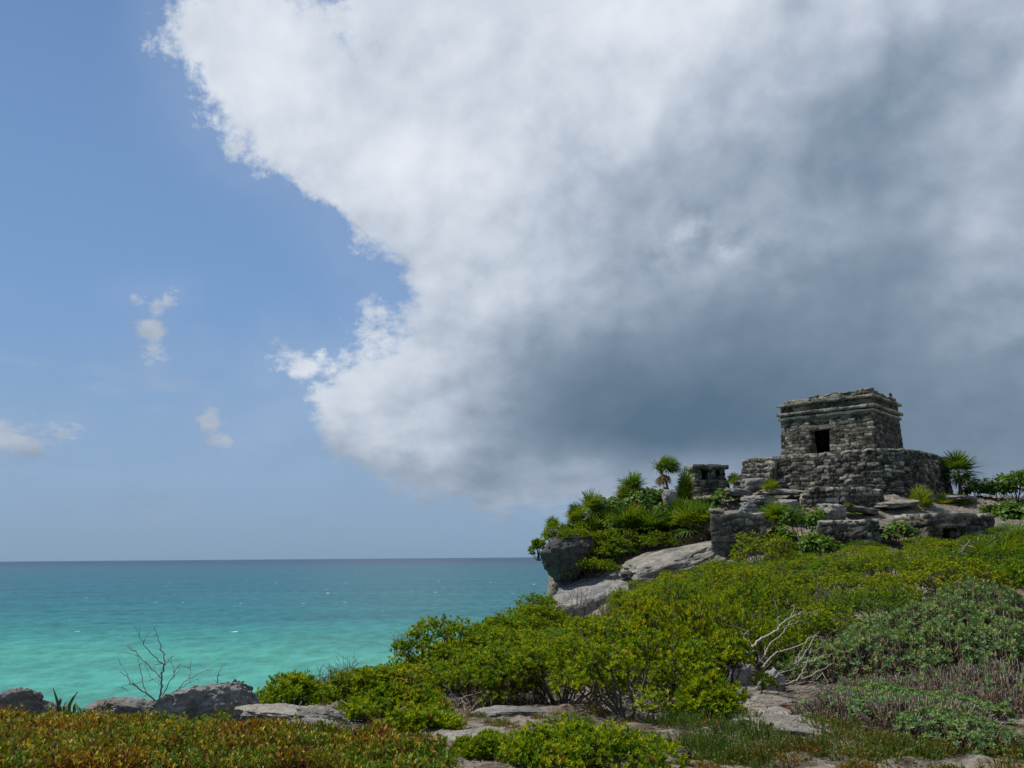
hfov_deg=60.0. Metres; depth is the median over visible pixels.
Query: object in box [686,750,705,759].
succulent sprig
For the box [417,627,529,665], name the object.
thicket shrub
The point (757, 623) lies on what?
thicket shrub
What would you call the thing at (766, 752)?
succulent sprig
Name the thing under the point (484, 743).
coastal shrub
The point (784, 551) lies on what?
thicket shrub
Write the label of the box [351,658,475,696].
thicket shrub
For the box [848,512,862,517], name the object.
sea grape
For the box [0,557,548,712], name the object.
sea
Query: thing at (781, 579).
thicket shrub
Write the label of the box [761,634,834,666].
dead branch
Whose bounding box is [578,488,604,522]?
fan palm
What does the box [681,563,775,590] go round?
thicket shrub
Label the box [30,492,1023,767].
ground
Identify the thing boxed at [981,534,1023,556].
thicket shrub
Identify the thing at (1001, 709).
sea lavender
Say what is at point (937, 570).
thicket shrub
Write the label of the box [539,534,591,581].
overhanging boulder
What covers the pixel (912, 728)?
sea lavender
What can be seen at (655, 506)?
sea grape
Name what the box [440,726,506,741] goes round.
limestone slab
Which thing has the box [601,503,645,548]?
fan palm
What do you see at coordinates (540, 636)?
thicket shrub
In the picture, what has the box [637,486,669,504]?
sea grape
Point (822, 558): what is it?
thicket shrub
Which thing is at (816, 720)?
succulent tuft
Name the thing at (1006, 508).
sea grape
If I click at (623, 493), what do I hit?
fan palm
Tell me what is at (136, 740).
succulent mat
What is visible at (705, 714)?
succulent tuft
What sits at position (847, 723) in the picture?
succulent tuft
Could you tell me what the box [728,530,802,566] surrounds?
coastal shrub
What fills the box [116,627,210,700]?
bare shrub
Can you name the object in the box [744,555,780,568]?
thicket shrub
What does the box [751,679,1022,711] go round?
fallen twigs
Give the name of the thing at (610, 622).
thicket shrub
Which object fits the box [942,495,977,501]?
limestone ledge
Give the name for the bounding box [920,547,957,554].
thicket shrub
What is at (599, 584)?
cliff slab
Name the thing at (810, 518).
sea grape
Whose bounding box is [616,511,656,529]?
sea grape
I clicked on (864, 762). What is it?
succulent sprig
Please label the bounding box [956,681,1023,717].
sea lavender
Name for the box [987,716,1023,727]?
limestone slab
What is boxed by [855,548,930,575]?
thicket shrub
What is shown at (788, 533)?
sea grape
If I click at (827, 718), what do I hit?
succulent tuft
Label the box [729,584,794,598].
thicket shrub
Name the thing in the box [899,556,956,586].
thicket shrub
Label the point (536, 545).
coastal shrub
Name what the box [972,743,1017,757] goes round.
succulent sprig
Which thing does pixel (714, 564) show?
thicket shrub
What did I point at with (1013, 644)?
sea lavender
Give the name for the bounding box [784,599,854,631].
thicket shrub
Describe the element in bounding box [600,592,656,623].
thicket shrub
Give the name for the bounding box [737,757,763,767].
succulent sprig
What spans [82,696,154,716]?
limestone rock
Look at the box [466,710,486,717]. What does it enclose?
succulent tuft
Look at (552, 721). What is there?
succulent sprig
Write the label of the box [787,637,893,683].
sea lavender
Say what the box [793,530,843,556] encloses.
sea grape
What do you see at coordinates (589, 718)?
succulent sprig
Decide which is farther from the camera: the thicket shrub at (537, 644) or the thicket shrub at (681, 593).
the thicket shrub at (681, 593)
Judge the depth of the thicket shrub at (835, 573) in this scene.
22.88 m
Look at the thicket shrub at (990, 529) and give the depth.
35.12 m
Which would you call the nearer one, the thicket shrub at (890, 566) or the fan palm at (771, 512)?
the thicket shrub at (890, 566)
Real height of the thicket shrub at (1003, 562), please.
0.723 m
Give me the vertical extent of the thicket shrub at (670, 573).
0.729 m
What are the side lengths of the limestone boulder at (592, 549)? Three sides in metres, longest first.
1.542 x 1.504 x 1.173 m
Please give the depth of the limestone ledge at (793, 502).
40.69 m
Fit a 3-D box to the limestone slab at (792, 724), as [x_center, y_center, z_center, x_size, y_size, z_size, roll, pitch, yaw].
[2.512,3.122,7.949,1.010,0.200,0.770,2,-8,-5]
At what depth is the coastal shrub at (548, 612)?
28.44 m
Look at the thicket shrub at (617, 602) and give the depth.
24.46 m
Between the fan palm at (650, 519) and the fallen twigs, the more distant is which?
the fan palm at (650, 519)
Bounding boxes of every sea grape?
[559,521,580,529]
[586,494,613,517]
[589,496,631,516]
[595,519,622,532]
[601,496,622,506]
[614,548,636,555]
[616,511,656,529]
[620,490,657,509]
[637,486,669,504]
[641,502,672,516]
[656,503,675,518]
[695,497,717,505]
[707,487,740,506]
[767,525,800,547]
[774,503,827,541]
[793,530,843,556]
[843,503,853,510]
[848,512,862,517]
[879,520,921,545]
[957,482,985,496]
[964,477,1017,500]
[979,502,1022,515]
[991,467,1023,502]
[992,499,1023,519]
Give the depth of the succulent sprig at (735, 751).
6.95 m
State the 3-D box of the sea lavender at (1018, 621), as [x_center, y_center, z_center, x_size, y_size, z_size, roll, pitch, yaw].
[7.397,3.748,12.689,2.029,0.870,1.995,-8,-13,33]
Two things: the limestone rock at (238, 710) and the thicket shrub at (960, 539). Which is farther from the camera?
the thicket shrub at (960, 539)
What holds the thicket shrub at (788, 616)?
on the ground at (964, 758)
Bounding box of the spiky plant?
[48,688,77,713]
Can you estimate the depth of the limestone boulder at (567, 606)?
35.75 m
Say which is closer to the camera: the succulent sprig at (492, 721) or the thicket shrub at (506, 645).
the succulent sprig at (492, 721)
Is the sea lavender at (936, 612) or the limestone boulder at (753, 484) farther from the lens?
the limestone boulder at (753, 484)
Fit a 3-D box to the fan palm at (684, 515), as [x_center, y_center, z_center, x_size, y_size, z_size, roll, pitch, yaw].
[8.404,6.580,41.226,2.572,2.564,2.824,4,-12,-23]
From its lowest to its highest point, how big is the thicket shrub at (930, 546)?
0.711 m
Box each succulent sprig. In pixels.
[481,717,511,725]
[484,721,509,727]
[530,713,546,719]
[539,716,567,723]
[562,711,597,723]
[632,727,662,737]
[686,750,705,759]
[689,758,726,767]
[690,748,736,764]
[700,743,749,760]
[722,745,774,761]
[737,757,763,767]
[742,757,806,767]
[746,744,784,759]
[772,748,814,765]
[782,742,827,756]
[813,740,872,761]
[835,759,870,767]
[837,758,879,767]
[853,728,899,742]
[861,743,922,764]
[870,734,945,762]
[877,732,934,747]
[915,762,963,767]
[922,742,957,757]
[925,742,955,755]
[926,737,974,752]
[936,763,963,767]
[947,739,986,755]
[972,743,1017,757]
[974,739,1023,761]
[975,753,1023,767]
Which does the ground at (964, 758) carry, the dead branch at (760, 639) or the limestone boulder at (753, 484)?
the dead branch at (760, 639)
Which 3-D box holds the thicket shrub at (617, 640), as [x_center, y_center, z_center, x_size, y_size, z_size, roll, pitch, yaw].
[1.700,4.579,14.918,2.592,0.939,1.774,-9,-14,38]
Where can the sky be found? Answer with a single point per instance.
(280, 279)
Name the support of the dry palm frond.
on the ground at (964, 758)
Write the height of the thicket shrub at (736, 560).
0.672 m
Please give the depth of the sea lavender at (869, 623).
14.72 m
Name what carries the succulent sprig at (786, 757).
on the ground at (964, 758)
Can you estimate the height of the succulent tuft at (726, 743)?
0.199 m
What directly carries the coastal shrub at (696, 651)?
on the ground at (964, 758)
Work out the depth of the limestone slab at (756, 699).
9.69 m
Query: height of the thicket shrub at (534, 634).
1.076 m
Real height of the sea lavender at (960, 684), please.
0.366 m
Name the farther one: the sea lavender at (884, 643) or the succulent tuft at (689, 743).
the sea lavender at (884, 643)
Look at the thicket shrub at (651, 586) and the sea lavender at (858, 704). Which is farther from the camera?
the thicket shrub at (651, 586)
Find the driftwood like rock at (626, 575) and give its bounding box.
[619,570,632,581]
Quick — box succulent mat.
[0,700,460,767]
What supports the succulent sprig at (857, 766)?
on the ground at (964, 758)
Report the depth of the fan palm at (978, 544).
25.40 m
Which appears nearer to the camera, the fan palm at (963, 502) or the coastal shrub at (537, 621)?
the coastal shrub at (537, 621)
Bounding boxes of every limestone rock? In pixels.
[27,700,66,716]
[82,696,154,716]
[234,705,246,714]
[337,724,371,739]
[667,747,690,758]
[728,661,752,685]
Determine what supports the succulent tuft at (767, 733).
on the ground at (964, 758)
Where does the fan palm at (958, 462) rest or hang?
on the ground at (964, 758)
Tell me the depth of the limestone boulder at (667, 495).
43.49 m
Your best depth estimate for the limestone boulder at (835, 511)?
39.04 m
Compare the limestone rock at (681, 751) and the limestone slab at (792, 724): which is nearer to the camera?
the limestone rock at (681, 751)
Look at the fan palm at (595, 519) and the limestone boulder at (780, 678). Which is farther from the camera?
the fan palm at (595, 519)
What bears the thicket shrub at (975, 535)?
on the ground at (964, 758)
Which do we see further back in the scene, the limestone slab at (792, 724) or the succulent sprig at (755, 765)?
the limestone slab at (792, 724)
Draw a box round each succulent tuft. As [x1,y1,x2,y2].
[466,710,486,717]
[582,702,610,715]
[616,715,636,722]
[642,708,680,722]
[656,707,704,730]
[663,724,721,752]
[674,704,721,723]
[681,723,725,741]
[690,742,743,766]
[703,716,726,726]
[706,707,774,739]
[707,730,756,751]
[727,706,762,717]
[729,737,781,764]
[736,719,790,743]
[764,735,800,753]
[780,700,803,710]
[785,729,831,752]
[798,712,839,730]
[812,713,836,723]
[817,725,861,744]
[828,715,873,732]
[835,735,892,758]
[857,727,907,744]
[878,734,928,758]
[903,735,958,756]
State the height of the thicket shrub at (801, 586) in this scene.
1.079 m
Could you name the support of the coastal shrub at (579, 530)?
on the overhanging boulder at (558, 555)
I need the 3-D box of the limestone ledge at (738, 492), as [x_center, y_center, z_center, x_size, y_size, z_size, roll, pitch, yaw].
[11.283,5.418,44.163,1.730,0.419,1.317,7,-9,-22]
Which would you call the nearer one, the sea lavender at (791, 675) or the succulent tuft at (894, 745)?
the succulent tuft at (894, 745)
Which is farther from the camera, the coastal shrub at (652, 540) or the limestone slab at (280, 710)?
the coastal shrub at (652, 540)
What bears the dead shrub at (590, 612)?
on the ground at (964, 758)
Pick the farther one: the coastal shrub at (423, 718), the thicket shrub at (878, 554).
the thicket shrub at (878, 554)
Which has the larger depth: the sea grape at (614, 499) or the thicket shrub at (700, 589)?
the sea grape at (614, 499)
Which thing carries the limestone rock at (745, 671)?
on the ground at (964, 758)
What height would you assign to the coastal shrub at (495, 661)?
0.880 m
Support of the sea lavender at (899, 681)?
on the ground at (964, 758)
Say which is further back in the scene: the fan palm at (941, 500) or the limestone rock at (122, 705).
the fan palm at (941, 500)
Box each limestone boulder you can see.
[0,687,43,717]
[150,681,259,721]
[226,679,252,690]
[550,598,597,620]
[575,532,597,558]
[662,489,677,508]
[740,478,765,492]
[755,668,785,692]
[818,503,846,519]
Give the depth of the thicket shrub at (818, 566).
25.99 m
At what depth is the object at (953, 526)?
36.21 m
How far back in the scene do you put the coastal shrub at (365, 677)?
11.77 m
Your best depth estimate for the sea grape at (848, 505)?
39.56 m
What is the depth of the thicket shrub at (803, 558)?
30.73 m
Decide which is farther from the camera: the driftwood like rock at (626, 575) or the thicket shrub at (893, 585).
the driftwood like rock at (626, 575)
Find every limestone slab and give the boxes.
[240,703,306,723]
[287,717,340,728]
[294,704,352,724]
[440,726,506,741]
[471,705,549,717]
[726,705,803,721]
[742,693,800,707]
[750,715,845,738]
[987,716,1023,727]
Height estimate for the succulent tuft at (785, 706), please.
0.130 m
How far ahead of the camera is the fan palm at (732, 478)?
47.37 m
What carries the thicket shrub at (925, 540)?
on the ground at (964, 758)
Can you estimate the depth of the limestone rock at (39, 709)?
10.11 m
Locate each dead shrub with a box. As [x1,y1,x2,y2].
[298,663,359,688]
[328,653,367,672]
[385,631,430,653]
[442,676,504,711]
[460,663,572,709]
[568,588,613,621]
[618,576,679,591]
[788,583,839,612]
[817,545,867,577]
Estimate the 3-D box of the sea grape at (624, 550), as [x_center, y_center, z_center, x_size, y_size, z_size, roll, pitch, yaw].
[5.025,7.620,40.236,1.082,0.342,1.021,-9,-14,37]
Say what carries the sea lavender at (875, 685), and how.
on the ground at (964, 758)
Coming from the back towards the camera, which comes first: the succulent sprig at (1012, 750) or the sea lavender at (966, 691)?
the sea lavender at (966, 691)
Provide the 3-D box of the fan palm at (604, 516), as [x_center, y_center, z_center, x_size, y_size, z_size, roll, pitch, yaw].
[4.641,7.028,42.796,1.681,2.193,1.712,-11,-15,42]
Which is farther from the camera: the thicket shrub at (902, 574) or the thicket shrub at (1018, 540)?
the thicket shrub at (1018, 540)
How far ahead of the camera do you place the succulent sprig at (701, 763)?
6.70 m
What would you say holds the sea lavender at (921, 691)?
on the ground at (964, 758)
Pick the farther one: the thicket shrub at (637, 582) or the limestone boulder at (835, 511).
the limestone boulder at (835, 511)
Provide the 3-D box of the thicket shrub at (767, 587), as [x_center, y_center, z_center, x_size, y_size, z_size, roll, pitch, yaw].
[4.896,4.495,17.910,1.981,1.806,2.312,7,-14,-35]
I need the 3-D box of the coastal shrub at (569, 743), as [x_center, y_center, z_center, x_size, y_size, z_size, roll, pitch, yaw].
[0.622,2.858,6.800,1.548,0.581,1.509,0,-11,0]
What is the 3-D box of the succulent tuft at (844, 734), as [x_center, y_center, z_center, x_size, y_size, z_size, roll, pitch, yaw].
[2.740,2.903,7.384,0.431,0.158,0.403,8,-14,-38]
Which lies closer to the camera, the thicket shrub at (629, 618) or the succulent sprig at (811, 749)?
the succulent sprig at (811, 749)
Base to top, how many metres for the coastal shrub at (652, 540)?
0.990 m
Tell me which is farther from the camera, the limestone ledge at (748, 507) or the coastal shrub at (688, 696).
the limestone ledge at (748, 507)
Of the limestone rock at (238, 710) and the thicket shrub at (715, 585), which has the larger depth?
the thicket shrub at (715, 585)
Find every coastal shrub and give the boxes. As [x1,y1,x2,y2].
[254,669,342,705]
[324,662,410,706]
[334,679,454,722]
[372,705,468,732]
[386,613,484,693]
[427,647,538,706]
[442,622,529,685]
[448,728,512,759]
[466,611,533,637]
[493,711,693,767]
[498,635,633,704]
[500,592,562,619]
[501,613,550,633]
[509,603,565,628]
[528,538,546,560]
[539,522,568,544]
[544,611,572,628]
[548,625,731,723]
[559,555,621,577]
[566,526,595,540]
[567,520,601,538]
[588,539,626,560]
[593,528,641,563]
[595,528,645,555]
[632,529,681,550]
[655,635,778,700]
[667,674,743,718]
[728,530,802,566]
[972,557,1023,587]
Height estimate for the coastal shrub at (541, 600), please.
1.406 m
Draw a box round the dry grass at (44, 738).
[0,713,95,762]
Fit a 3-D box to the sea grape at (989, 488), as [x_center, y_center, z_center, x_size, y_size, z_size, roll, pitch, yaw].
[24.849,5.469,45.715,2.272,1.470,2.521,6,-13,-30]
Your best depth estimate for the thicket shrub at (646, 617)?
12.89 m
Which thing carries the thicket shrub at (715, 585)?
on the ground at (964, 758)
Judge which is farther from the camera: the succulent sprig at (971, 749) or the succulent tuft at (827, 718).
the succulent tuft at (827, 718)
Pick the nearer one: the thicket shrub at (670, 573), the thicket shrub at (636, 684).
the thicket shrub at (636, 684)
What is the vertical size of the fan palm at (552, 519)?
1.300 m
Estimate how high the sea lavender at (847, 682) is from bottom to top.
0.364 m
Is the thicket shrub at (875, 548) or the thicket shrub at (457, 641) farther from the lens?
the thicket shrub at (875, 548)
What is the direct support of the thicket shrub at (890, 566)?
on the ground at (964, 758)
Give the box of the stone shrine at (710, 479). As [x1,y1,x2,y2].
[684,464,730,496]
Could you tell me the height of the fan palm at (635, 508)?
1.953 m
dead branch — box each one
[747,598,819,662]
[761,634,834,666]
[774,656,833,690]
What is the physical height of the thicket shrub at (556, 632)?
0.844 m
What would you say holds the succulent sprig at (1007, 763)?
on the ground at (964, 758)
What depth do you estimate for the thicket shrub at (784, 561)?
32.17 m
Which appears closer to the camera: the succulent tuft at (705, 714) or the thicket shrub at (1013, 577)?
the succulent tuft at (705, 714)
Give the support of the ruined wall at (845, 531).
on the ground at (964, 758)
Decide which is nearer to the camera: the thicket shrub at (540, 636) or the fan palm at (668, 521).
the thicket shrub at (540, 636)
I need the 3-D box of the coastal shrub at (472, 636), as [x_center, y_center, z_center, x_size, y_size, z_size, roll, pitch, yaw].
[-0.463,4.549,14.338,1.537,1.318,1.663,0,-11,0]
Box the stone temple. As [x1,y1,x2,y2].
[733,387,953,498]
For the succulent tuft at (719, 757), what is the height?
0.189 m
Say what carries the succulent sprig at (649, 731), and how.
on the ground at (964, 758)
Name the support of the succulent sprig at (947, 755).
on the ground at (964, 758)
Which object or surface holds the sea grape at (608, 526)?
on the ground at (964, 758)
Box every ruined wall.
[709,508,766,559]
[815,519,883,548]
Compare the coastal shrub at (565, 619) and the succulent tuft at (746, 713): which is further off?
the coastal shrub at (565, 619)
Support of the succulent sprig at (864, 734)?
on the ground at (964, 758)
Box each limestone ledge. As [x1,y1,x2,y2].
[724,488,752,496]
[738,501,760,512]
[740,495,781,506]
[757,489,802,495]
[774,499,804,518]
[846,506,879,514]
[873,499,919,507]
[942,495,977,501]
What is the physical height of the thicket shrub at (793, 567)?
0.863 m
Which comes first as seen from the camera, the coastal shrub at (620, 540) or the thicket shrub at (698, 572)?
the thicket shrub at (698, 572)
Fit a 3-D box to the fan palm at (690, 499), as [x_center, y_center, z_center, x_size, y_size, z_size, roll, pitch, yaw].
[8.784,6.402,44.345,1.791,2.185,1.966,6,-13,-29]
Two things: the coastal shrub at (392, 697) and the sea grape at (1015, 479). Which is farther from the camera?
the sea grape at (1015, 479)
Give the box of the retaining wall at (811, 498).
[799,486,886,510]
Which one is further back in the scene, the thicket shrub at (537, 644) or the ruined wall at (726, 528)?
the ruined wall at (726, 528)
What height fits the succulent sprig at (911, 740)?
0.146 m
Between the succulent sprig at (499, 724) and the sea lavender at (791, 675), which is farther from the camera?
the sea lavender at (791, 675)
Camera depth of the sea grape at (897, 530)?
35.67 m
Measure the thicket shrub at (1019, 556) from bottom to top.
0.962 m
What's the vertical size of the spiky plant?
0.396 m
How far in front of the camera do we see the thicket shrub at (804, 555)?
33.01 m
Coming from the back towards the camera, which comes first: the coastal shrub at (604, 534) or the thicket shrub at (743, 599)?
the coastal shrub at (604, 534)
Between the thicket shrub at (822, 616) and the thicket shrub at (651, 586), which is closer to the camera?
the thicket shrub at (822, 616)
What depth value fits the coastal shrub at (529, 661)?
11.02 m
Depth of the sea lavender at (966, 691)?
9.69 m
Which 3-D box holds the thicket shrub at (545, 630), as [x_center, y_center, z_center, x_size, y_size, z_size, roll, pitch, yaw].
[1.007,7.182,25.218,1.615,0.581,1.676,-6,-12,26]
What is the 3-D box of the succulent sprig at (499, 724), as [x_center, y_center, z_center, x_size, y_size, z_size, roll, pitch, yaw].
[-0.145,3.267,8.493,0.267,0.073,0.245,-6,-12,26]
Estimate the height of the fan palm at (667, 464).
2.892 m
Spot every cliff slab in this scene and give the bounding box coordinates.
[553,570,632,606]
[618,541,726,585]
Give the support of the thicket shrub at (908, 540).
on the ground at (964, 758)
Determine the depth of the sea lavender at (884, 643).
12.29 m
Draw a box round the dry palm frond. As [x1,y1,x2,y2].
[953,540,976,565]
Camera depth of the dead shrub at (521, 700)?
10.97 m
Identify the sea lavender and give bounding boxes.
[772,656,841,685]
[782,694,866,728]
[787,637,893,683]
[804,687,909,723]
[811,686,859,698]
[815,674,894,690]
[817,625,946,683]
[828,680,918,699]
[838,687,945,723]
[841,607,929,660]
[844,688,1004,735]
[855,671,960,692]
[860,664,948,689]
[880,618,1009,676]
[881,591,993,641]
[885,673,992,700]
[886,705,1001,747]
[892,689,965,701]
[908,656,1023,690]
[916,693,1018,726]
[921,575,1023,625]
[921,715,1023,757]
[928,613,1023,673]
[940,684,1023,713]
[943,653,1023,681]
[944,599,1023,630]
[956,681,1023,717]
[962,668,1023,693]
[977,618,1023,662]
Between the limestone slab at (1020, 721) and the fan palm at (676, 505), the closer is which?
the limestone slab at (1020, 721)
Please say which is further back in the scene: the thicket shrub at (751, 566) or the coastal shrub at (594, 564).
the coastal shrub at (594, 564)
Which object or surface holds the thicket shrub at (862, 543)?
on the ground at (964, 758)
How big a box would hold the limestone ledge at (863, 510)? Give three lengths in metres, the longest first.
1.797 x 1.210 x 0.347 m
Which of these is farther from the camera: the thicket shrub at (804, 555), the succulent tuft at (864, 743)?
the thicket shrub at (804, 555)
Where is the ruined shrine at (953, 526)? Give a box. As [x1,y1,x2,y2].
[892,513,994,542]
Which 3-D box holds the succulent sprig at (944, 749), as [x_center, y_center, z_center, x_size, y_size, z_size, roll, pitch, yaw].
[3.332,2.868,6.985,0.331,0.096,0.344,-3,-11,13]
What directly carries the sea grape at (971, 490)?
on the ground at (964, 758)
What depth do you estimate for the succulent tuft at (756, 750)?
6.92 m
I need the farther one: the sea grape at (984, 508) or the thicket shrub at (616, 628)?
the sea grape at (984, 508)
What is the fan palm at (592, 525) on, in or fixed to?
on the ground at (964, 758)
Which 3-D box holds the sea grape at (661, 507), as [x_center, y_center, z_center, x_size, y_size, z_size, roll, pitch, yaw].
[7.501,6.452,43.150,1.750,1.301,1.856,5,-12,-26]
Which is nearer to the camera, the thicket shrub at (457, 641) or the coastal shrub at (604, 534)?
the thicket shrub at (457, 641)
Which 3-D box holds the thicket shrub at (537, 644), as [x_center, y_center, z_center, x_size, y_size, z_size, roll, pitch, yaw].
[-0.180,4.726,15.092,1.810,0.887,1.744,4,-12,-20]
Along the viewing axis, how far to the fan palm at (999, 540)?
26.26 m
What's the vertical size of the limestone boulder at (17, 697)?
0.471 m
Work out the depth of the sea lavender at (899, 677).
10.91 m
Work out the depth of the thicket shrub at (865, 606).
18.20 m
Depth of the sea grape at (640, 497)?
43.45 m
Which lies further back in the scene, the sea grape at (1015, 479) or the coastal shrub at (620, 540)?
the sea grape at (1015, 479)
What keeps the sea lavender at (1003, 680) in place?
on the ground at (964, 758)
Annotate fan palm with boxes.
[545,514,560,526]
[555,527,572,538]
[564,502,588,529]
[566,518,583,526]
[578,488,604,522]
[580,515,601,532]
[586,512,603,529]
[599,507,616,525]
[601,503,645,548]
[612,469,649,493]
[614,483,632,497]
[622,502,647,536]
[628,504,668,549]
[650,455,685,489]
[657,507,688,538]
[667,499,710,544]
[669,496,692,529]
[674,469,699,498]
[674,484,691,498]
[678,491,693,502]
[685,500,721,542]
[725,472,739,485]
[757,496,789,539]
[759,478,782,495]
[905,484,939,508]
[934,492,954,503]
[939,448,984,494]
[948,493,973,504]
[956,533,1005,564]
[981,531,1022,563]
[991,519,1023,545]
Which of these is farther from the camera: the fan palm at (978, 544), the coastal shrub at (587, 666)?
the fan palm at (978, 544)
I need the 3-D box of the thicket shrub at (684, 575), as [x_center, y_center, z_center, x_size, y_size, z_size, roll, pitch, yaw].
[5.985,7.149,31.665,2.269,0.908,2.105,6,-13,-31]
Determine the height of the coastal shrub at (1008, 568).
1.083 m
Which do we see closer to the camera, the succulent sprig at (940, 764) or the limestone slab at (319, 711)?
the succulent sprig at (940, 764)
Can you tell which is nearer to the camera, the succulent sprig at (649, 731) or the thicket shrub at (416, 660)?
the succulent sprig at (649, 731)
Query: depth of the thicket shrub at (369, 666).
13.62 m
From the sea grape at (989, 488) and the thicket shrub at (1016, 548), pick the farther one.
the sea grape at (989, 488)
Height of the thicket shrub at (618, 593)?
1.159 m
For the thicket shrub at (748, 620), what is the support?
on the ground at (964, 758)
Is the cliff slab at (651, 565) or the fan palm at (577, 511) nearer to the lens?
the cliff slab at (651, 565)
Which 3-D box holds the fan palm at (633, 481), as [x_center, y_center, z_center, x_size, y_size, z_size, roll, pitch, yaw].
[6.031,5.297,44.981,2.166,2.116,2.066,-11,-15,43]
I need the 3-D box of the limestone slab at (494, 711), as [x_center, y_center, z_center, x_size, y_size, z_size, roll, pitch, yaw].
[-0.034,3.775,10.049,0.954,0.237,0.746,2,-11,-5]
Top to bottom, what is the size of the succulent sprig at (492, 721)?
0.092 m
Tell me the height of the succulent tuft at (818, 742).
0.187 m
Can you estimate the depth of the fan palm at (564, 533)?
39.91 m
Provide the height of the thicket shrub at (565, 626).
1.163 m
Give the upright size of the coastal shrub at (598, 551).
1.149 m
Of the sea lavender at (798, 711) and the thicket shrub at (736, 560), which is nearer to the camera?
the sea lavender at (798, 711)
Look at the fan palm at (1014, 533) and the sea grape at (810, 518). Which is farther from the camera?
the sea grape at (810, 518)
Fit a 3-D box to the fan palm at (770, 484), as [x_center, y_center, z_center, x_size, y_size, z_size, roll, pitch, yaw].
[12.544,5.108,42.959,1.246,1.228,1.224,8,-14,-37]
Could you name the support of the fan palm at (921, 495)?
on the ground at (964, 758)
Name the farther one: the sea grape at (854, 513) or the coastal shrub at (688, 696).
the sea grape at (854, 513)
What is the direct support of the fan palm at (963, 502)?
on the ground at (964, 758)
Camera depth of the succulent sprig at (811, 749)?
6.88 m
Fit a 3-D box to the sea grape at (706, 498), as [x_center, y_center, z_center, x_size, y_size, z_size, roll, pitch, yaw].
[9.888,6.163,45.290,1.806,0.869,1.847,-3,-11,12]
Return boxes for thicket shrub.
[317,659,450,693]
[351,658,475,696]
[385,653,446,678]
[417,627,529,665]
[418,632,473,661]
[425,629,565,698]
[446,639,550,667]
[479,624,566,666]
[526,632,552,642]
[534,625,571,636]
[535,627,561,635]
[538,623,608,643]
[541,613,626,658]
[547,612,667,665]
[553,628,676,666]
[563,617,628,639]
[582,635,681,691]
[599,614,672,636]
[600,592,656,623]
[602,582,651,612]
[608,587,681,613]
[623,581,672,597]
[625,577,660,588]
[625,593,735,683]
[627,570,769,629]
[636,620,686,655]
[646,572,697,584]
[646,574,703,595]
[658,568,698,579]
[661,587,735,624]
[664,586,822,676]
[675,576,702,588]
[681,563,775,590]
[687,560,740,582]
[690,562,743,572]
[692,557,750,575]
[698,564,768,598]
[699,559,742,567]
[700,562,810,628]
[704,606,824,665]
[710,585,783,624]
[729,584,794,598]
[733,608,814,649]
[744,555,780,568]
[744,561,801,576]
[754,558,829,577]
[755,562,789,576]
[761,558,808,566]
[766,547,803,559]
[767,569,816,590]
[773,605,867,642]
[774,578,844,619]
[782,565,874,598]
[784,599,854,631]
[785,552,828,564]
[789,554,828,566]
[796,575,876,604]
[801,552,868,567]
[804,558,870,578]
[811,545,847,556]
[816,584,918,623]
[827,551,911,585]
[833,545,873,557]
[841,539,888,548]
[846,545,905,557]
[850,550,900,565]
[850,575,933,613]
[851,571,957,594]
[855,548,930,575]
[873,546,906,555]
[891,549,954,565]
[895,546,1004,577]
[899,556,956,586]
[900,535,942,548]
[904,537,961,551]
[905,541,959,553]
[905,553,1017,601]
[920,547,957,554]
[934,546,990,566]
[949,564,1018,589]
[955,534,988,548]
[963,533,994,538]
[968,543,1023,570]
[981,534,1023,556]
[982,557,1023,571]
[985,524,1023,534]
[1004,542,1023,560]
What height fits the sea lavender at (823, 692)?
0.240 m
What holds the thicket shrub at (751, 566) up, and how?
on the ground at (964, 758)
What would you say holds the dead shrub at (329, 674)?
on the ground at (964, 758)
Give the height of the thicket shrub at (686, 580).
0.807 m
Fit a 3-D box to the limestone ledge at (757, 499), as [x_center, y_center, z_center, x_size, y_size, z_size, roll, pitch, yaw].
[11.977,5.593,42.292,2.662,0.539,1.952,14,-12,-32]
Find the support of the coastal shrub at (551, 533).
on the overhanging boulder at (558, 555)
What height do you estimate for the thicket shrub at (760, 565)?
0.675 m
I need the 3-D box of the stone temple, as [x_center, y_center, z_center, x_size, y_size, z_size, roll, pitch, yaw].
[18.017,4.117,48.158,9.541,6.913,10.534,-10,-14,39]
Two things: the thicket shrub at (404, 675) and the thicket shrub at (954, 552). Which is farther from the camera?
the thicket shrub at (954, 552)
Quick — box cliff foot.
[551,579,576,595]
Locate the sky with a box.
[0,0,1023,561]
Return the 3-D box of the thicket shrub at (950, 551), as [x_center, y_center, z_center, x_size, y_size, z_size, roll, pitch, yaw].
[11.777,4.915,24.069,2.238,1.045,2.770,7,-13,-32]
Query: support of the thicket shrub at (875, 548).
on the ground at (964, 758)
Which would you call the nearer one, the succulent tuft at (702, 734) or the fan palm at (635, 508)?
the succulent tuft at (702, 734)
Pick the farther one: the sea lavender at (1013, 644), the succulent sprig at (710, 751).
the sea lavender at (1013, 644)

